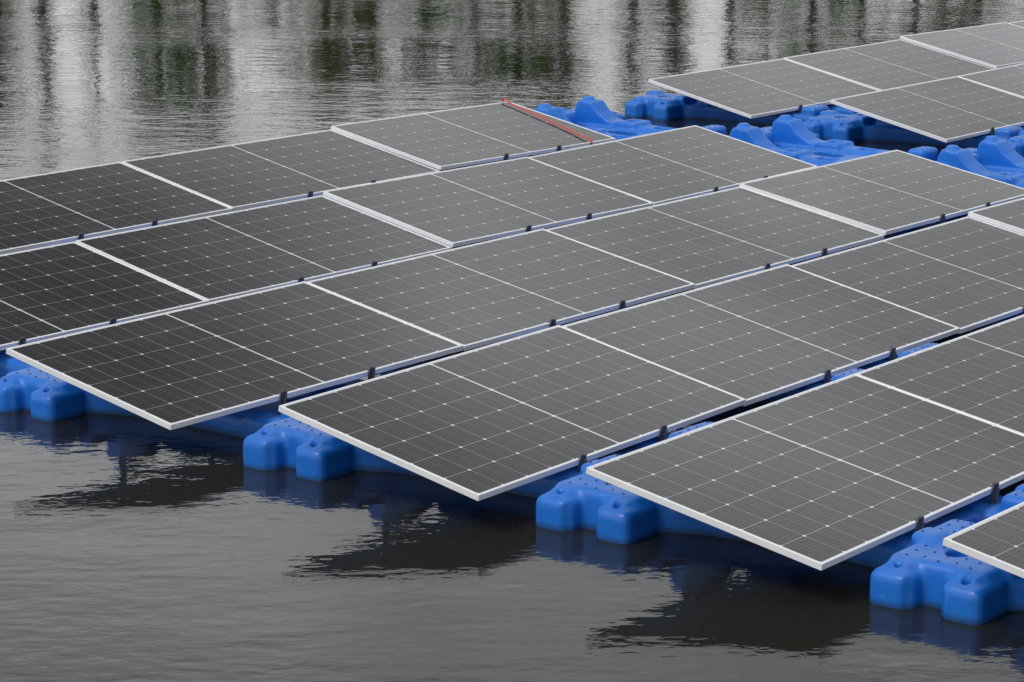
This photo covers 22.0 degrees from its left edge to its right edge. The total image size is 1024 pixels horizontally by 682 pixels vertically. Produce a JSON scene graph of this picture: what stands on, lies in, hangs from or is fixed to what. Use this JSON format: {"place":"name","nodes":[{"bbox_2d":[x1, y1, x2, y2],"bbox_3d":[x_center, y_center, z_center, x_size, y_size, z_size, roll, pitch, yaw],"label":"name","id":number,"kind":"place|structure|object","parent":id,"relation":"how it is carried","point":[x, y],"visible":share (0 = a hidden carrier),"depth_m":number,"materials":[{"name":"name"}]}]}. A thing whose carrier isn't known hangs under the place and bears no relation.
{"place":"outdoors","nodes":[
{"label":"outdoors","id":0,"kind":"place"},
{"bbox_2d":[0,0,1023,681],"bbox_3d":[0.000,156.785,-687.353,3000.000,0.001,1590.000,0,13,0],"label":"water","id":1,"kind":"structure","parent":0,"point":[132,548],"depth_m":11.33,"materials":[{"name":"black liquid"}]},
{"bbox_2d":[0,350,33,377],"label":"floating pontoon","id":2,"kind":"object","parent":1,"relation":"on","point":[8,363],"visible":0.03,"depth_m":13.81,"materials":[{"name":"blue plastic"}]},
{"bbox_2d":[0,242,207,350],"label":"solar panel","id":3,"kind":"object","parent":2,"relation":"on","point":[52,291],"visible":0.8,"depth_m":14.77,"materials":[{"name":"black glass"}]},
{"bbox_2d":[0,367,365,438],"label":"floating pontoon","id":4,"kind":"object","parent":1,"relation":"on","point":[40,395],"visible":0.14,"depth_m":13.07,"materials":[{"name":"blue plastic"}]},
{"bbox_2d":[6,281,462,429],"bbox_3d":[-1.342,0.069,13.216,1.185,0.115,2.109,22,23,34],"label":"solar panel","id":5,"kind":"object","parent":4,"relation":"on","point":[176,369],"visible":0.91,"depth_m":13.11,"materials":[{"name":"black glass"}]},
{"bbox_2d":[378,147,538,170],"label":"floating pontoon","id":6,"kind":"object","parent":1,"relation":"on","point":[464,166],"visible":0.01,"depth_m":20.52,"materials":[{"name":"blue"}]},
{"bbox_2d":[331,101,615,169],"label":"solar panel","id":7,"kind":"object","parent":6,"relation":"on","point":[462,137],"visible":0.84,"depth_m":20.48,"materials":[{"name":"black glass"}]},
{"bbox_2d":[502,98,592,144],"bbox_3d":[0.274,-1.761,21.254,0.039,0.281,1.202,-9,16,-36],"label":"red strap","id":8,"kind":"object","parent":7,"relation":"attached to","point":[548,120],"visible":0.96,"depth_m":21.23,"materials":[{"name":"red"}]},
{"bbox_2d":[350,206,576,248],"bbox_3d":[-0.210,-0.765,17.792,1.830,0.512,1.700,10,16,38],"label":"floating pontoon","id":9,"kind":"object","parent":1,"relation":"on","point":[462,245],"visible":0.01,"depth_m":17.45,"materials":[{"name":"blue"}]},
{"bbox_2d":[323,157,652,246],"bbox_3d":[-0.125,-0.924,17.651,1.185,0.115,2.109,23,23,35],"label":"solar panel","id":10,"kind":"object","parent":9,"relation":"on","point":[472,204],"visible":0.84,"depth_m":17.55,"materials":[{"name":"black glass"}]},
{"bbox_2d":[243,416,703,497],"bbox_3d":[-0.035,0.455,12.320,1.830,0.512,1.700,10,16,36],"label":"floating pontoon","id":11,"kind":"object","parent":1,"relation":"on","point":[307,451],"visible":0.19,"depth_m":12.08,"materials":[{"name":"blue plastic"}]},
{"bbox_2d":[278,325,745,500],"bbox_3d":[0.054,0.322,12.190,1.185,0.115,2.109,22,23,32],"label":"solar panel","id":12,"kind":"object","parent":11,"relation":"on","point":[481,423],"visible":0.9,"depth_m":12.07,"materials":[{"name":"black glass"}]},
{"bbox_2d":[462,311,613,351],"bbox_3d":[-0.111,-0.137,14.975,1.830,0.512,1.700,10,16,37],"label":"floating pontoon","id":13,"kind":"object","parent":1,"relation":"on","point":[560,325],"depth_m":14.73,"materials":[{"name":"blue plastic"}]},
{"bbox_2d":[307,229,694,350],"bbox_3d":[-0.023,-0.288,14.837,1.185,0.115,2.109,22,23,34],"label":"solar panel","id":14,"kind":"object","parent":13,"relation":"on","point":[469,297],"visible":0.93,"depth_m":14.76,"materials":[{"name":"black glass"}]},
{"bbox_2d":[534,96,725,149],"bbox_3d":[0.804,-1.742,22.180,1.830,0.512,1.700,10,16,37],"label":"floating pontoon","id":15,"kind":"object","parent":1,"relation":"on","point":[592,113],"visible":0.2,"depth_m":22.38,"materials":[{"name":"blue plastic"}]},
{"bbox_2d":[625,90,857,125],"bbox_3d":[2.237,-2.139,23.961,1.830,0.512,1.700,11,16,39],"label":"floating pontoon","id":16,"kind":"object","parent":1,"relation":"on","point":[659,105],"visible":0.22,"depth_m":23.71,"materials":[{"name":"blue plastic"}]},
{"bbox_2d":[648,58,878,118],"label":"solar panel","id":17,"kind":"object","parent":16,"relation":"on","point":[763,88],"visible":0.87,"depth_m":23.72,"materials":[{"name":"black glass"}]},
{"bbox_2d":[684,258,815,291],"bbox_3d":[1.214,-0.494,16.583,1.830,0.512,1.700,10,16,38],"label":"floating pontoon","id":18,"kind":"object","parent":1,"relation":"on","point":[789,264],"depth_m":16.40,"materials":[{"name":"blue plastic"}]},
{"bbox_2d":[546,187,884,288],"bbox_3d":[1.301,-0.638,16.446,1.185,0.115,2.109,22,23,34],"label":"solar panel","id":19,"kind":"object","parent":18,"relation":"on","point":[703,240],"visible":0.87,"depth_m":16.38,"materials":[{"name":"black glass"}]},
{"bbox_2d":[536,421,1023,567],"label":"floating pontoon","id":20,"kind":"object","parent":1,"relation":"on","point":[607,512],"visible":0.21,"depth_m":11.11,"materials":[{"name":"blue plastic"}]},
{"bbox_2d":[586,374,1023,570],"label":"solar panel","id":21,"kind":"object","parent":20,"relation":"on","point":[825,476],"visible":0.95,"depth_m":11.07,"materials":[{"name":"black glass"}]},
{"bbox_2d":[729,115,937,166],"bbox_3d":[2.369,-1.476,20.964,1.830,0.512,1.700,10,16,37],"label":"floating pontoon","id":22,"kind":"object","parent":1,"relation":"on","point":[789,136],"visible":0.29,"depth_m":21.00,"materials":[{"name":"blue plastic"}]},
{"bbox_2d":[759,346,928,403],"bbox_3d":[1.258,0.093,13.951,1.830,0.512,1.700,10,16,37],"label":"floating pontoon","id":23,"kind":"object","parent":1,"relation":"on","point":[821,382],"visible":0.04,"depth_m":13.31,"materials":[{"name":"blue plastic"}]},
{"bbox_2d":[563,264,959,405],"bbox_3d":[1.346,-0.034,13.819,1.185,0.115,2.109,23,23,34],"label":"solar panel","id":24,"kind":"object","parent":23,"relation":"on","point":[752,338],"visible":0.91,"depth_m":13.74,"materials":[{"name":"black glass"}]},
{"bbox_2d":[833,343,937,380],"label":"floating pontoon","id":25,"kind":"object","parent":1,"relation":"on","point":[924,345],"visible":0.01,"depth_m":13.77,"materials":[{"name":"blue plastic"}]},
{"bbox_2d":[855,314,1023,434],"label":"solar panel","id":26,"kind":"object","parent":25,"relation":"on","point":[979,374],"visible":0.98,"depth_m":12.53,"materials":[{"name":"black glass"}]},
{"bbox_2d":[803,110,1023,148],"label":"floating pontoon","id":27,"kind":"object","parent":1,"relation":"on","point":[833,124],"visible":0.31,"depth_m":22.34,"materials":[{"name":"blue plastic"}]},
{"bbox_2d":[830,76,1023,142],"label":"solar panel","id":28,"kind":"object","parent":27,"relation":"on","point":[950,109],"visible":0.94,"depth_m":22.31,"materials":[{"name":"black glass"}]},
{"bbox_2d":[871,214,993,242],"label":"floating pontoon","id":29,"kind":"object","parent":1,"relation":"on","point":[918,228],"depth_m":17.62,"materials":[{"name":"blue"}]},
{"bbox_2d":[739,150,1023,234],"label":"solar panel","id":30,"kind":"object","parent":29,"relation":"on","point":[889,192],"visible":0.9,"depth_m":17.95,"materials":[{"name":"black glass"}]},
{"bbox_2d":[870,484,1023,625],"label":"floating pontoon","id":31,"kind":"object","parent":1,"relation":"on","point":[927,568],"visible":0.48,"depth_m":10.14,"materials":[{"name":"blue plastic"}]},
{"bbox_2d":[942,502,1023,577],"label":"solar panel","id":32,"kind":"object","parent":31,"relation":"on","point":[997,540],"visible":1,"depth_m":9.74,"materials":[{"name":"black glass"}]},
{"bbox_2d":[929,48,994,68],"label":"floating pontoon","id":33,"kind":"object","parent":1,"relation":"on","point":[962,58],"depth_m":26.97,"materials":[{"name":"blue"}]},
{"bbox_2d":[900,22,1023,68],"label":"solar panel","id":34,"kind":"object","parent":33,"relation":"on","point":[997,45],"visible":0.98,"depth_m":26.74,"materials":[{"name":"black glass"}]},
{"bbox_2d":[936,136,1023,187],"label":"floating pontoon","id":35,"kind":"object","parent":1,"relation":"on","point":[995,158],"visible":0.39,"depth_m":20.06,"materials":[{"name":"blue plastic"}]},
{"bbox_2d":[964,312,1022,332],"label":"floating pontoon","id":36,"kind":"object","parent":1,"relation":"on","point":[994,323],"depth_m":14.89,"materials":[{"name":"blue plastic"}]},
{"bbox_2d":[791,216,1023,333],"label":"solar panel","id":37,"kind":"object","parent":36,"relation":"on","point":[965,274],"visible":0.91,"depth_m":15.25,"materials":[{"name":"black glass"}]},
{"bbox_2d":[1008,130,1023,156],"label":"floating pontoon","id":38,"kind":"object","parent":1,"relation":"on","point":[1016,143],"visible":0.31,"depth_m":21.30,"materials":[{"name":"blue plastic"}]},
{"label":"floating pontoon","id":39,"kind":"object","parent":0,"visible":0},
{"bbox_2d":[968,198,1023,233],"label":"solar panel","id":40,"kind":"object","parent":39,"relation":"on","point":[1009,215],"visible":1,"depth_m":16.58,"materials":[{"name":"grey glass"}]},
{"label":"floating pontoon","id":41,"kind":"object","parent":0,"visible":0},
{"bbox_2d":[75,195,451,302],"bbox_3d":[-1.474,-0.551,16.057,1.185,0.115,2.109,23,24,35],"label":"solar panel","id":42,"kind":"object","parent":41,"relation":"on","point":[213,258],"visible":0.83,"depth_m":15.98,"materials":[{"name":"black glass"}]},
{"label":"floating pontoon","id":43,"kind":"object","parent":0,"visible":0},
{"bbox_2d":[529,125,817,205],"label":"solar panel","id":44,"kind":"object","parent":43,"relation":"on","point":[662,167],"visible":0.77,"depth_m":19.20,"materials":[{"name":"black glass"}]},
{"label":"floating pontoon","id":45,"kind":"object","parent":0,"visible":0},
{"bbox_2d":[958,63,1023,97],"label":"solar panel","id":46,"kind":"object","parent":45,"relation":"on","point":[1009,79],"visible":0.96,"depth_m":23.73,"materials":[{"name":"black glass"}]},
{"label":"floating pontoon","id":47,"kind":"object","parent":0,"visible":0},
{"bbox_2d":[0,162,232,254],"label":"solar panel","id":48,"kind":"object","parent":47,"relation":"on","point":[51,208],"visible":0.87,"depth_m":17.57,"materials":[{"name":"black glass"}]},
{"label":"floating pontoon","id":49,"kind":"object","parent":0,"visible":0},
{"bbox_2d":[122,130,439,210],"bbox_3d":[-1.635,-1.222,19.012,1.185,0.115,2.109,23,24,36],"label":"solar panel","id":50,"kind":"object","parent":49,"relation":"on","point":[246,175],"visible":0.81,"depth_m":18.94,"materials":[{"name":"black glass"}]},
{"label":"floating pontoon","id":51,"kind":"object","parent":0,"visible":0},
{"bbox_2d":[784,39,992,90],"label":"solar panel","id":52,"kind":"object","parent":51,"relation":"on","point":[888,64],"visible":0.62,"depth_m":25.37,"materials":[{"name":"black glass"}]},
{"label":"floating pontoon","id":53,"kind":"object","parent":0,"visible":0},
{"bbox_2d":[1010,20,1023,27],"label":"solar panel","id":54,"kind":"object","parent":53,"relation":"on","point":[1019,23],"visible":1,"depth_m":28.21,"materials":[{"name":"grey glass"}]}
]}

